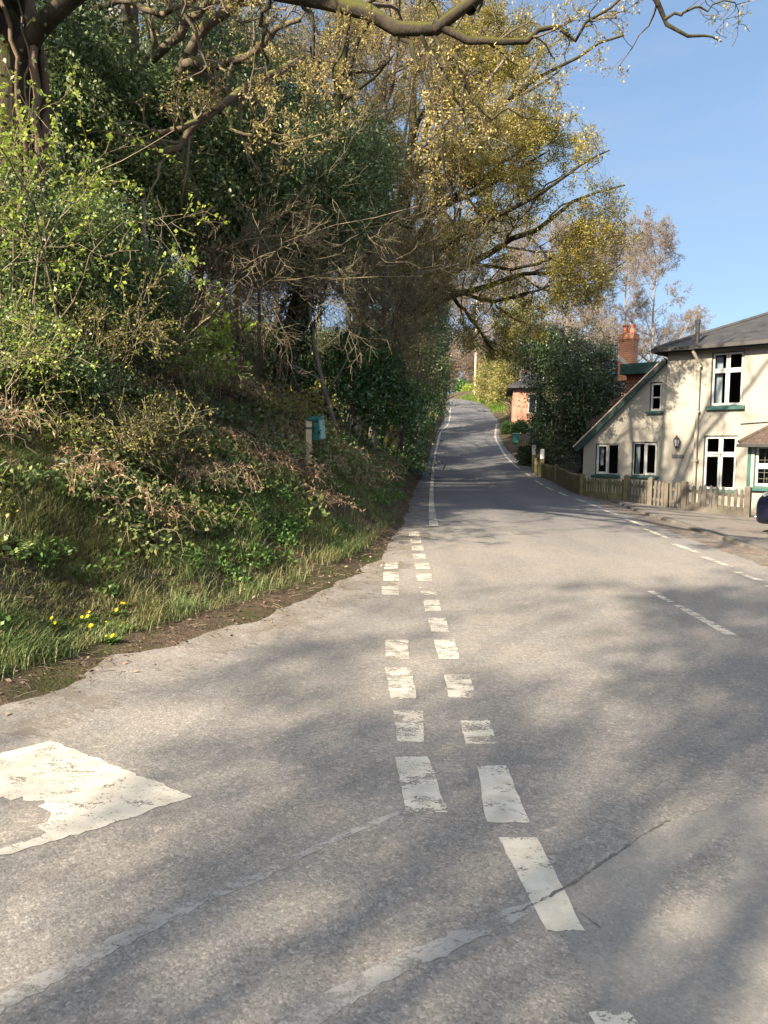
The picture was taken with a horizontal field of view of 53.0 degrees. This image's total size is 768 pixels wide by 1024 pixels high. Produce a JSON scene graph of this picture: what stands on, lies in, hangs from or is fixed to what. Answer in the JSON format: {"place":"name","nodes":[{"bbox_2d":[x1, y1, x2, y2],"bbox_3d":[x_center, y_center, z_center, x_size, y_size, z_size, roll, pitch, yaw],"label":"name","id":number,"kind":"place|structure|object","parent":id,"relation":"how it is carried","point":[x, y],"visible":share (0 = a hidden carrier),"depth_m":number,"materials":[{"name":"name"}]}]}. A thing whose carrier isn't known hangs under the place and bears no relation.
{"place":"outdoors","nodes":[
{"label":"outdoors","id":0,"kind":"place"},
{"bbox_2d":[0,317,756,705],"bbox_3d":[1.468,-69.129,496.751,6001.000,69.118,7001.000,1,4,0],"label":"ground","id":1,"kind":"structure","parent":0,"point":[70,671],"depth_m":6.59,"materials":[{"name":"green plant"}]},
{"bbox_2d":[0,261,104,442],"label":"rose bush","id":2,"kind":"object","parent":1,"relation":"on","point":[25,344],"visible":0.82,"depth_m":6.82,"materials":[{"name":"green plant"}]},
{"bbox_2d":[0,285,148,419],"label":"holly tree","id":3,"kind":"object","parent":1,"relation":"on","point":[88,371],"visible":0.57,"depth_m":7.36,"materials":[{"name":"green plant"}]},
{"bbox_2d":[0,155,175,368],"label":"holly tree","id":4,"kind":"object","parent":1,"relation":"on","point":[113,241],"visible":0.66,"depth_m":8.53,"materials":[{"name":"green plant"}]},
{"bbox_2d":[0,258,181,409],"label":"rose bush","id":5,"kind":"object","parent":1,"relation":"on","point":[120,332],"visible":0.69,"depth_m":8.03,"materials":[{"name":"green plant"}]},
{"bbox_2d":[21,372,186,478],"bbox_3d":[-2.791,-0.771,7.398,1.684,1.099,1.473,1,4,0],"label":"rose bush","id":6,"kind":"object","parent":1,"relation":"on","point":[136,431],"visible":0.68,"depth_m":7.34,"materials":[{"name":"green plant"}]},
{"bbox_2d":[0,50,229,354],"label":"hawthorn bush","id":7,"kind":"object","parent":1,"relation":"on","point":[5,140],"visible":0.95,"depth_m":7.47,"materials":[{"name":"green plant"}]},
{"bbox_2d":[23,0,220,273],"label":"holly tree","id":8,"kind":"object","parent":1,"relation":"on","point":[95,56],"visible":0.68,"depth_m":10.94,"materials":[{"name":"green plant"}]},
{"bbox_2d":[49,234,199,376],"bbox_3d":[-3.402,-2.558,10.143,1.857,2.260,2.583,3,5,28],"label":"holly tree","id":9,"kind":"object","parent":1,"relation":"on","point":[172,290],"visible":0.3,"depth_m":10.08,"materials":[{"name":"green plant"}]},
{"bbox_2d":[120,198,168,340],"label":"sapling","id":10,"kind":"object","parent":1,"relation":"on","point":[147,240],"visible":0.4,"depth_m":10.23,"materials":[{"name":"brown plant"}]},
{"bbox_2d":[68,377,221,473],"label":"rose bush","id":11,"kind":"object","parent":1,"relation":"on","point":[147,418],"visible":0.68,"depth_m":7.78,"materials":[{"name":"green plant"}]},
{"bbox_2d":[120,257,220,341],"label":"woodland holly","id":12,"kind":"object","parent":1,"relation":"on","point":[186,328],"visible":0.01,"depth_m":24.65,"materials":[{"name":"green plant"}]},
{"bbox_2d":[101,308,257,409],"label":"rose bush","id":13,"kind":"object","parent":1,"relation":"on","point":[166,364],"visible":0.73,"depth_m":9.80,"materials":[{"name":"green plant"}]},
{"bbox_2d":[38,0,323,342],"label":"woodland tree","id":14,"kind":"object","parent":1,"relation":"on","point":[295,28],"visible":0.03,"depth_m":26.29,"materials":[{"name":"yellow plant"}]},
{"bbox_2d":[0,310,368,549],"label":"bramble canes","id":15,"kind":"object","parent":1,"relation":"on","point":[260,432],"visible":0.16,"depth_m":8.44,"materials":[{"name":"green plant"}]},
{"bbox_2d":[0,302,369,557],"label":"new shoots","id":16,"kind":"object","parent":1,"relation":"on","point":[17,510],"visible":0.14,"depth_m":8.01,"materials":[{"name":"green plant"}]},
{"bbox_2d":[0,322,370,475],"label":"ivy cover","id":17,"kind":"object","parent":1,"relation":"on","point":[2,408],"visible":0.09,"depth_m":10.44,"materials":[{"name":"green plant"}]},
{"bbox_2d":[69,0,327,324],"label":"hornbeam","id":18,"kind":"object","parent":1,"relation":"on","point":[166,36],"visible":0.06,"depth_m":18.14,"materials":[{"name":"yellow plant"}]},
{"bbox_2d":[170,342,230,408],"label":"elder sapling","id":19,"kind":"object","parent":1,"relation":"on","point":[212,352],"visible":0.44,"depth_m":10.61,"materials":[{"name":"green plant"}]},
{"bbox_2d":[0,352,401,680],"bbox_3d":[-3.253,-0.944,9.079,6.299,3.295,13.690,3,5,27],"label":"grass","id":20,"kind":"structure","parent":1,"relation":"on","point":[92,545],"depth_m":6.40,"materials":[{"name":"green plant"}]},
{"bbox_2d":[0,326,402,558],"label":"brambles","id":21,"kind":"object","parent":1,"relation":"on","point":[98,491],"visible":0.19,"depth_m":7.48,"materials":[{"name":"green plant"}]},
{"bbox_2d":[0,432,407,637],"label":"nettles","id":22,"kind":"object","parent":1,"relation":"on","point":[281,535],"visible":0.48,"depth_m":7.80,"materials":[{"name":"green plant"}]},
{"bbox_2d":[0,329,411,531],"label":"dead bracken","id":23,"kind":"object","parent":1,"relation":"on","point":[257,455],"visible":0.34,"depth_m":9.23,"materials":[{"name":"brown plant"}]},
{"bbox_2d":[0,496,416,703],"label":"dry twigs litter","id":24,"kind":"object","parent":1,"relation":"on","point":[247,591],"visible":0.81,"depth_m":7.03,"materials":[{"name":"brown plant"}]},
{"bbox_2d":[166,306,258,418],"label":"elder sapling","id":25,"kind":"object","parent":1,"relation":"on","point":[222,341],"visible":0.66,"depth_m":10.65,"materials":[{"name":"green plant"}]},
{"bbox_2d":[1,370,427,715],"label":"leaf litter","id":26,"kind":"object","parent":1,"relation":"on","point":[22,682],"visible":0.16,"depth_m":6.66,"materials":[{"name":"brown plant"}]},
{"bbox_2d":[102,36,341,356],"bbox_3d":[-2.835,-4.910,12.684,4.352,5.568,4.291,1,4,0],"label":"holly tree","id":27,"kind":"object","parent":1,"relation":"on","point":[227,160],"visible":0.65,"depth_m":11.86,"materials":[{"name":"green plant"}]},
{"bbox_2d":[171,284,275,363],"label":"woodland holly","id":28,"kind":"object","parent":1,"relation":"on","point":[249,353],"visible":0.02,"depth_m":28.42,"materials":[{"name":"green plant"}]},
{"bbox_2d":[80,0,370,337],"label":"oak tree","id":29,"kind":"object","parent":1,"relation":"on","point":[192,59],"visible":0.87,"depth_m":10.88,"materials":[{"name":"brown plant"}]},
{"bbox_2d":[110,0,373,365],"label":"tree","id":30,"kind":"object","parent":1,"relation":"on","point":[212,37],"visible":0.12,"depth_m":15.23,"materials":[{"name":"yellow plant"}]},
{"bbox_2d":[257,159,269,380],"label":"sapling","id":31,"kind":"object","parent":1,"relation":"on","point":[260,353],"visible":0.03,"depth_m":15.78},
{"bbox_2d":[231,299,309,368],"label":"woodland holly","id":32,"kind":"object","parent":1,"relation":"on","point":[254,350],"visible":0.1,"depth_m":32.63,"materials":[{"name":"green plant"}]},
{"bbox_2d":[177,203,409,356],"bbox_3d":[-1.871,-4.822,16.180,5.018,3.707,4.581,1,4,0],"label":"hazel shrub","id":33,"kind":"object","parent":1,"relation":"on","point":[263,316],"visible":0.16,"depth_m":15.98,"materials":[{"name":"brown plant"}]},
{"bbox_2d":[244,379,348,434],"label":"rose bush","id":34,"kind":"object","parent":1,"relation":"on","point":[302,403],"visible":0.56,"depth_m":12.32,"materials":[{"name":"green plant"}]},
{"bbox_2d":[177,92,423,428],"bbox_3d":[-1.325,-4.592,14.866,5.026,6.879,4.127,-3,6,-41],"label":"holly tree","id":35,"kind":"object","parent":1,"relation":"on","point":[363,194],"visible":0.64,"depth_m":14.12,"materials":[{"name":"green plant"}]},
{"bbox_2d":[194,145,417,376],"bbox_3d":[-2.158,-6.169,18.651,5.830,5.880,6.066,1,4,0],"label":"hazel shrub","id":36,"kind":"object","parent":1,"relation":"on","point":[265,357],"visible":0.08,"depth_m":19.47,"materials":[{"name":"plant"}]},
{"bbox_2d":[150,112,474,407],"bbox_3d":[-1.557,-3.464,11.530,5.771,3.818,3.578,4,5,34],"label":"hazel shrub","id":37,"kind":"object","parent":1,"relation":"on","point":[233,303],"visible":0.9,"depth_m":11.61,"materials":[{"name":"brown plant"}]},
{"bbox_2d":[304,415,325,463],"bbox_3d":[-1.067,-1.101,11.808,0.286,0.776,0.302,3,5,28],"label":"signpost","id":38,"kind":"object","parent":1,"relation":"on","point":[314,427],"visible":0.89,"depth_m":11.75,"materials":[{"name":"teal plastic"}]},
{"bbox_2d":[200,392,438,523],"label":"brambles","id":39,"kind":"object","parent":1,"relation":"on","point":[310,498],"visible":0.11,"depth_m":12.73,"materials":[{"name":"green plant"}]},
{"bbox_2d":[270,4,398,236],"bbox_3d":[-3.498,-13.009,28.679,7.910,16.828,9.348,1,4,-3],"label":"woodland tree","id":40,"kind":"object","parent":1,"relation":"on","point":[323,52],"visible":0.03,"depth_m":28.07,"materials":[{"name":"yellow plant"}]},
{"bbox_2d":[271,0,431,399],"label":"leaning tree","id":41,"kind":"object","parent":1,"relation":"on","point":[358,71],"visible":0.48,"depth_m":15.79,"materials":[{"name":"green plant"}]},
{"bbox_2d":[260,256,329,400],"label":"ivy","id":42,"kind":"object","parent":41,"relation":"attached to","point":[300,379],"visible":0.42,"depth_m":15.57,"materials":[{"name":"green plant"}]},
{"bbox_2d":[163,0,553,436],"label":"hornbeam","id":43,"kind":"object","parent":1,"relation":"on","point":[393,85],"visible":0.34,"depth_m":17.61,"materials":[{"name":"yellow plant"}]},
{"bbox_2d":[293,320,437,446],"bbox_3d":[-0.406,-2.785,17.302,4.117,3.046,2.466,-2,5,-36],"label":"laurel bush","id":44,"kind":"object","parent":1,"relation":"on","point":[375,388],"visible":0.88,"depth_m":16.92,"materials":[{"name":"green plant"}]},
{"bbox_2d":[341,130,395,433],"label":"sapling","id":45,"kind":"object","parent":1,"relation":"on","point":[353,428],"visible":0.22,"depth_m":18.65,"materials":[{"name":"brown plant"}]},
{"bbox_2d":[0,0,753,315],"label":"oak tree","id":46,"kind":"object","parent":1,"relation":"on","point":[53,14],"visible":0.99,"depth_m":6.80,"materials":[{"name":"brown plant"}]},
{"bbox_2d":[0,0,69,328],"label":"ivy","id":47,"kind":"object","parent":46,"relation":"attached to","point":[40,71],"visible":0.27,"depth_m":8.93,"materials":[{"name":"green plant"}]},
{"bbox_2d":[303,248,451,441],"bbox_3d":[-0.222,-3.830,18.367,4.588,4.373,3.599,4,5,37],"label":"hazel shrub","id":48,"kind":"object","parent":1,"relation":"on","point":[405,357],"visible":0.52,"depth_m":17.90,"materials":[{"name":"plant"}]},
{"bbox_2d":[306,345,450,478],"bbox_3d":[-0.764,-3.175,26.017,5.595,4.480,5.693,-1,4,-19],"label":"woodland holly","id":49,"kind":"object","parent":1,"relation":"on","point":[414,438],"visible":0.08,"depth_m":25.58,"materials":[{"name":"green plant"}]},
{"bbox_2d":[276,0,498,446],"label":"hornbeam","id":50,"kind":"object","parent":1,"relation":"on","point":[411,175],"visible":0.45,"depth_m":18.86,"materials":[{"name":"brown plant"}]},
{"bbox_2d":[322,210,459,404],"bbox_3d":[-0.015,-6.118,26.059,4.182,9.126,5.427,3,5,31],"label":"holly tree","id":51,"kind":"object","parent":1,"relation":"on","point":[431,367],"visible":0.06,"depth_m":26.25,"materials":[{"name":"green plant"}]},
{"bbox_2d":[301,256,492,403],"bbox_3d":[0.024,-4.299,19.050,5.161,3.991,3.852,1,4,0],"label":"hazel shrub","id":52,"kind":"object","parent":1,"relation":"on","point":[420,301],"visible":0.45,"depth_m":19.10,"materials":[{"name":"plant"}]},
{"bbox_2d":[361,403,443,475],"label":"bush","id":53,"kind":"object","parent":1,"relation":"on","point":[404,461],"visible":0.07,"depth_m":23.02,"materials":[{"name":"green plant"}]},
{"bbox_2d":[378,226,458,448],"bbox_3d":[1.344,-7.966,35.359,4.542,10.755,4.795,2,4,17],"label":"holly tree","id":54,"kind":"object","parent":1,"relation":"on","point":[441,351],"visible":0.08,"depth_m":35.06,"materials":[{"name":"green plant"}]},
{"bbox_2d":[237,0,644,466],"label":"oak tree","id":55,"kind":"object","parent":1,"relation":"on","point":[496,173],"visible":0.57,"depth_m":20.32,"materials":[{"name":"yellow plant"}]},
{"bbox_2d":[420,268,470,431],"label":"holly tree","id":56,"kind":"object","parent":1,"relation":"on","point":[445,398],"visible":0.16,"depth_m":46.23,"materials":[{"name":"green plant"}]},
{"bbox_2d":[430,277,482,383],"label":"bare tree","id":57,"kind":"object","parent":1,"relation":"on","point":[466,365],"visible":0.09,"depth_m":123.96,"materials":[{"name":"brown plant"}]},
{"bbox_2d":[345,10,568,449],"bbox_3d":[2.435,-11.764,33.200,9.932,18.605,10.312,3,5,24],"label":"oak tree","id":58,"kind":"object","parent":1,"relation":"on","point":[488,101],"visible":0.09,"depth_m":32.02,"materials":[{"name":"yellow plant"}]},
{"bbox_2d":[415,160,512,422],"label":"oak tree","id":59,"kind":"object","parent":1,"relation":"on","point":[466,240],"visible":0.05,"depth_m":44.78,"materials":[{"name":"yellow plant"}]},
{"bbox_2d":[448,279,482,382],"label":"bare tree","id":60,"kind":"object","parent":1,"relation":"on","point":[458,309],"visible":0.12,"depth_m":135.14,"materials":[{"name":"plant"}]},
{"bbox_2d":[459,393,507,412],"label":"verge grass","id":61,"kind":"structure","parent":1,"relation":"on","point":[498,406],"depth_m":67.48,"materials":[{"name":"plant"}]},
{"bbox_2d":[441,332,528,392],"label":"thicket","id":62,"kind":"object","parent":1,"relation":"on","point":[455,372],"visible":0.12,"depth_m":129.50,"materials":[{"name":"brown plant"}]},
{"bbox_2d":[452,258,525,380],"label":"bare tree","id":63,"kind":"object","parent":1,"relation":"on","point":[486,325],"visible":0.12,"depth_m":122.13,"materials":[{"name":"brown plant"}]},
{"bbox_2d":[471,343,520,406],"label":"hedge","id":64,"kind":"object","parent":1,"relation":"on","point":[489,386],"visible":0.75,"depth_m":68.74,"materials":[{"name":"yellow plant"}]},
{"bbox_2d":[488,286,547,414],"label":"ivy tree","id":65,"kind":"object","parent":1,"relation":"on","point":[514,380],"visible":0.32,"depth_m":54.83,"materials":[{"name":"green plant"}]},
{"bbox_2d":[509,416,528,434],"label":"box bush","id":66,"kind":"object","parent":1,"relation":"on","point":[516,426],"visible":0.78,"depth_m":44.48,"materials":[{"name":"green plant"}]},
{"bbox_2d":[512,443,537,465],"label":"shrub","id":67,"kind":"object","parent":1,"relation":"on","point":[524,455],"visible":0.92,"depth_m":33.62,"materials":[{"name":"green plant"}]},
{"bbox_2d":[502,243,561,377],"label":"bare tree","id":68,"kind":"object","parent":1,"relation":"on","point":[528,283],"visible":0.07,"depth_m":102.73,"materials":[{"name":"plant"}]},
{"bbox_2d":[465,212,607,374],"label":"bare tree","id":69,"kind":"object","parent":1,"relation":"on","point":[534,245],"visible":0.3,"depth_m":72.47,"materials":[{"name":"brown plant"}]},
{"bbox_2d":[525,421,567,462],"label":"laurel bush","id":70,"kind":"object","parent":1,"relation":"on","point":[540,447],"visible":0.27,"depth_m":33.77,"materials":[{"name":"green plant"}]},
{"bbox_2d":[534,458,584,495],"bbox_3d":[6.079,-1.166,26.672,0.392,1.388,7.314,1,4,0],"label":"picket fence","id":71,"kind":"object","parent":1,"relation":"on","point":[566,479],"visible":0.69,"depth_m":26.64,"materials":[{"name":"brown wood"}]},
{"bbox_2d":[506,368,624,423],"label":"brick house","id":72,"kind":"structure","parent":1,"relation":"on","point":[512,389],"depth_m":46.58,"materials":[{"name":"brick"}]},
{"bbox_2d":[523,212,622,368],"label":"bare tree","id":73,"kind":"object","parent":1,"relation":"on","point":[550,236],"visible":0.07,"depth_m":63.76,"materials":[{"name":"plant"}]},
{"bbox_2d":[502,312,654,471],"bbox_3d":[7.602,-4.735,31.303,6.124,6.725,5.314,1,4,0],"label":"yew tree","id":74,"kind":"object","parent":1,"relation":"on","point":[575,407],"visible":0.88,"depth_m":30.39,"materials":[{"name":"green plant"}]},
{"bbox_2d":[558,217,629,361],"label":"bare tree","id":75,"kind":"object","parent":1,"relation":"on","point":[600,317],"visible":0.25,"depth_m":55.78,"materials":[{"name":"brown plant"}]},
{"bbox_2d":[569,219,695,367],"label":"bare tree","id":76,"kind":"object","parent":1,"relation":"on","point":[625,279],"visible":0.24,"depth_m":67.36,"materials":[{"name":"brown plant"}]},
{"bbox_2d":[586,205,708,369],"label":"bare tree","id":77,"kind":"object","parent":1,"relation":"on","point":[669,244],"visible":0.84,"depth_m":60.73,"materials":[{"name":"brown plant"}]},
{"bbox_2d":[573,312,767,511],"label":"cottage","id":78,"kind":"structure","parent":1,"relation":"on","point":[657,407],"depth_m":22.67,"materials":[{"name":"beige paint"}]},
{"bbox_2d":[591,444,619,476],"bbox_3d":[7.056,-1.639,24.385,0.960,1.055,0.225,5,6,43],"label":"window","id":79,"kind":"structure","parent":78,"relation":"in","point":[597,474],"depth_m":24.45,"materials":[{"name":"white wood"}]},
{"bbox_2d":[630,442,658,478],"bbox_3d":[7.958,-1.589,23.547,0.970,1.097,0.225,5,6,43],"label":"window","id":80,"kind":"structure","parent":78,"relation":"in","point":[646,475],"depth_m":23.56,"materials":[{"name":"white wood"}]},
{"bbox_2d":[645,382,663,413],"bbox_3d":[8.193,-3.440,23.217,0.542,0.944,0.225,5,6,43],"label":"window","id":81,"kind":"structure","parent":78,"relation":"in","point":[651,411],"depth_m":23.27,"materials":[{"name":"white wood"}]},
{"bbox_2d":[714,356,723,402],"bbox_3d":[9.626,-3.790,22.124,0.200,1.327,0.060,5,6,43],"label":"curtain","id":82,"kind":"object","parent":78,"relation":"hanging from","point":[718,382],"visible":1,"depth_m":22.12,"materials":[{"name":"fabric"}]},
{"bbox_2d":[702,435,737,492],"bbox_3d":[9.581,-1.367,21.989,1.090,1.628,0.225,5,6,43],"label":"window","id":83,"kind":"structure","parent":78,"relation":"in","point":[721,439],"depth_m":22.02,"materials":[{"name":"white wood"}]},
{"bbox_2d":[705,350,744,409],"bbox_3d":[9.687,-3.710,21.747,1.049,1.629,0.225,5,6,43],"label":"window","id":84,"kind":"structure","parent":78,"relation":"in","point":[726,405],"depth_m":21.79,"materials":[{"name":"white wood"}]},
{"bbox_2d":[752,447,767,490],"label":"window","id":85,"kind":"structure","parent":78,"relation":"in","point":[757,486],"depth_m":20.37,"materials":[{"name":"teal paint"}]},
{"bbox_2d":[596,495,767,555],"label":"kerb","id":86,"kind":"structure","parent":1,"relation":"on","point":[755,548],"depth_m":13.81,"materials":[{"name":"concrete"}]},
{"bbox_2d":[667,305,715,357],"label":"bare tree","id":87,"kind":"object","parent":1,"relation":"on","point":[699,317],"visible":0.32,"depth_m":83.57,"materials":[{"name":"plant"}]},
{"bbox_2d":[0,399,767,1023],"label":"road","id":88,"kind":"structure","parent":0,"point":[614,705],"depth_m":3.70,"materials":[{"name":"grey asphalt"}]},
{"bbox_2d":[0,741,191,854],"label":"give way triangle","id":89,"kind":"object","parent":88,"relation":"on","point":[23,764],"visible":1,"depth_m":3.33,"materials":[{"name":"paint"}]},
{"bbox_2d":[11,489,435,738],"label":"edge dirt","id":90,"kind":"structure","parent":88,"relation":"on","point":[281,624],"depth_m":5.89,"materials":[{"name":"brown soil"}]},
{"bbox_2d":[0,811,569,1023],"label":"road seam","id":91,"kind":"object","parent":88,"relation":"on","point":[375,975],"visible":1,"depth_m":2.34,"materials":[{"name":"grey asphalt"}]},
{"bbox_2d":[381,562,446,812],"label":"give way dashes","id":92,"kind":"object","parent":88,"relation":"on","point":[423,788],"visible":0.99,"depth_m":3.96,"materials":[{"name":"paint"}]},
{"bbox_2d":[429,408,450,525],"bbox_3d":[2.941,-4.315,38.879,0.702,5.200,53.828,1,4,5],"label":"edge line","id":93,"kind":"object","parent":88,"relation":"on","point":[431,505],"visible":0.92,"depth_m":17.87,"materials":[{"name":"paint"}]},
{"bbox_2d":[409,531,637,1023],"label":"give way dashes","id":94,"kind":"object","parent":88,"relation":"on","point":[459,693],"visible":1,"depth_m":4.81,"materials":[{"name":"paint"}]},
{"bbox_2d":[503,810,704,926],"bbox_3d":[0.932,1.311,2.843,1.249,0.021,0.237,-3,6,-40],"label":"road crack","id":95,"kind":"object","parent":88,"relation":"on","point":[554,892],"visible":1,"depth_m":2.76,"materials":[{"name":"black asphalt"}]},
{"bbox_2d":[518,795,767,1023],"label":"road patch","id":96,"kind":"object","parent":88,"relation":"on","point":[705,962],"visible":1,"depth_m":2.48,"materials":[{"name":"grey asphalt"}]},
{"bbox_2d":[477,765,584,930],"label":"give way dashes","id":97,"kind":"object","parent":96,"relation":"on","point":[555,912],"visible":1,"depth_m":2.90,"materials":[{"name":"paint"}]},
{"bbox_2d":[525,473,767,586],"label":"edge dashes","id":98,"kind":"object","parent":88,"relation":"on","point":[711,559],"visible":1,"depth_m":11.66,"materials":[{"name":"paint"}]},
{"bbox_2d":[560,486,767,565],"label":"gutter dirt","id":99,"kind":"structure","parent":88,"relation":"on","point":[727,550],"depth_m":13.40,"materials":[{"name":"brown soil"}]},
{"bbox_2d":[648,591,735,634],"bbox_3d":[2.805,0.910,7.141,0.100,0.058,1.721,1,4,-2],"label":"line","id":100,"kind":"object","parent":88,"relation":"on","point":[716,626],"visible":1,"depth_m":6.79,"materials":[{"name":"paint"}]},
{"bbox_2d":[38,0,767,392],"label":"sky","id":101,"kind":"structure","parent":0,"point":[686,138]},
{"bbox_2d":[596,491,767,548],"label":"pavement","id":102,"kind":"structure","parent":0,"point":[751,530],"depth_m":15.72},
{"bbox_2d":[583,474,653,504],"bbox_3d":[6.491,-0.569,21.603,0.163,1.012,3.217,-1,4,-18],"label":"picket fence","id":103,"kind":"object","parent":102,"relation":"on","point":[626,484],"visible":0.87,"depth_m":21.24,"materials":[{"name":"brown wood"}]},
{"bbox_2d":[653,481,680,508],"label":"picket gate","id":104,"kind":"structure","parent":103,"relation":"attached to","point":[665,499],"depth_m":19.69,"materials":[{"name":"brown wood"}]},
{"bbox_2d":[680,480,751,516],"bbox_3d":[8.085,-0.227,18.804,0.135,1.048,1.667,-3,6,-45],"label":"picket fence","id":105,"kind":"object","parent":102,"relation":"on","point":[710,507],"visible":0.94,"depth_m":18.75,"materials":[{"name":"brown wood"}]},
{"bbox_2d":[754,491,767,523],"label":"parked car","id":106,"kind":"object","parent":102,"relation":"on","point":[761,516],"visible":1,"depth_m":13.58,"materials":[{"name":"blue paint"}]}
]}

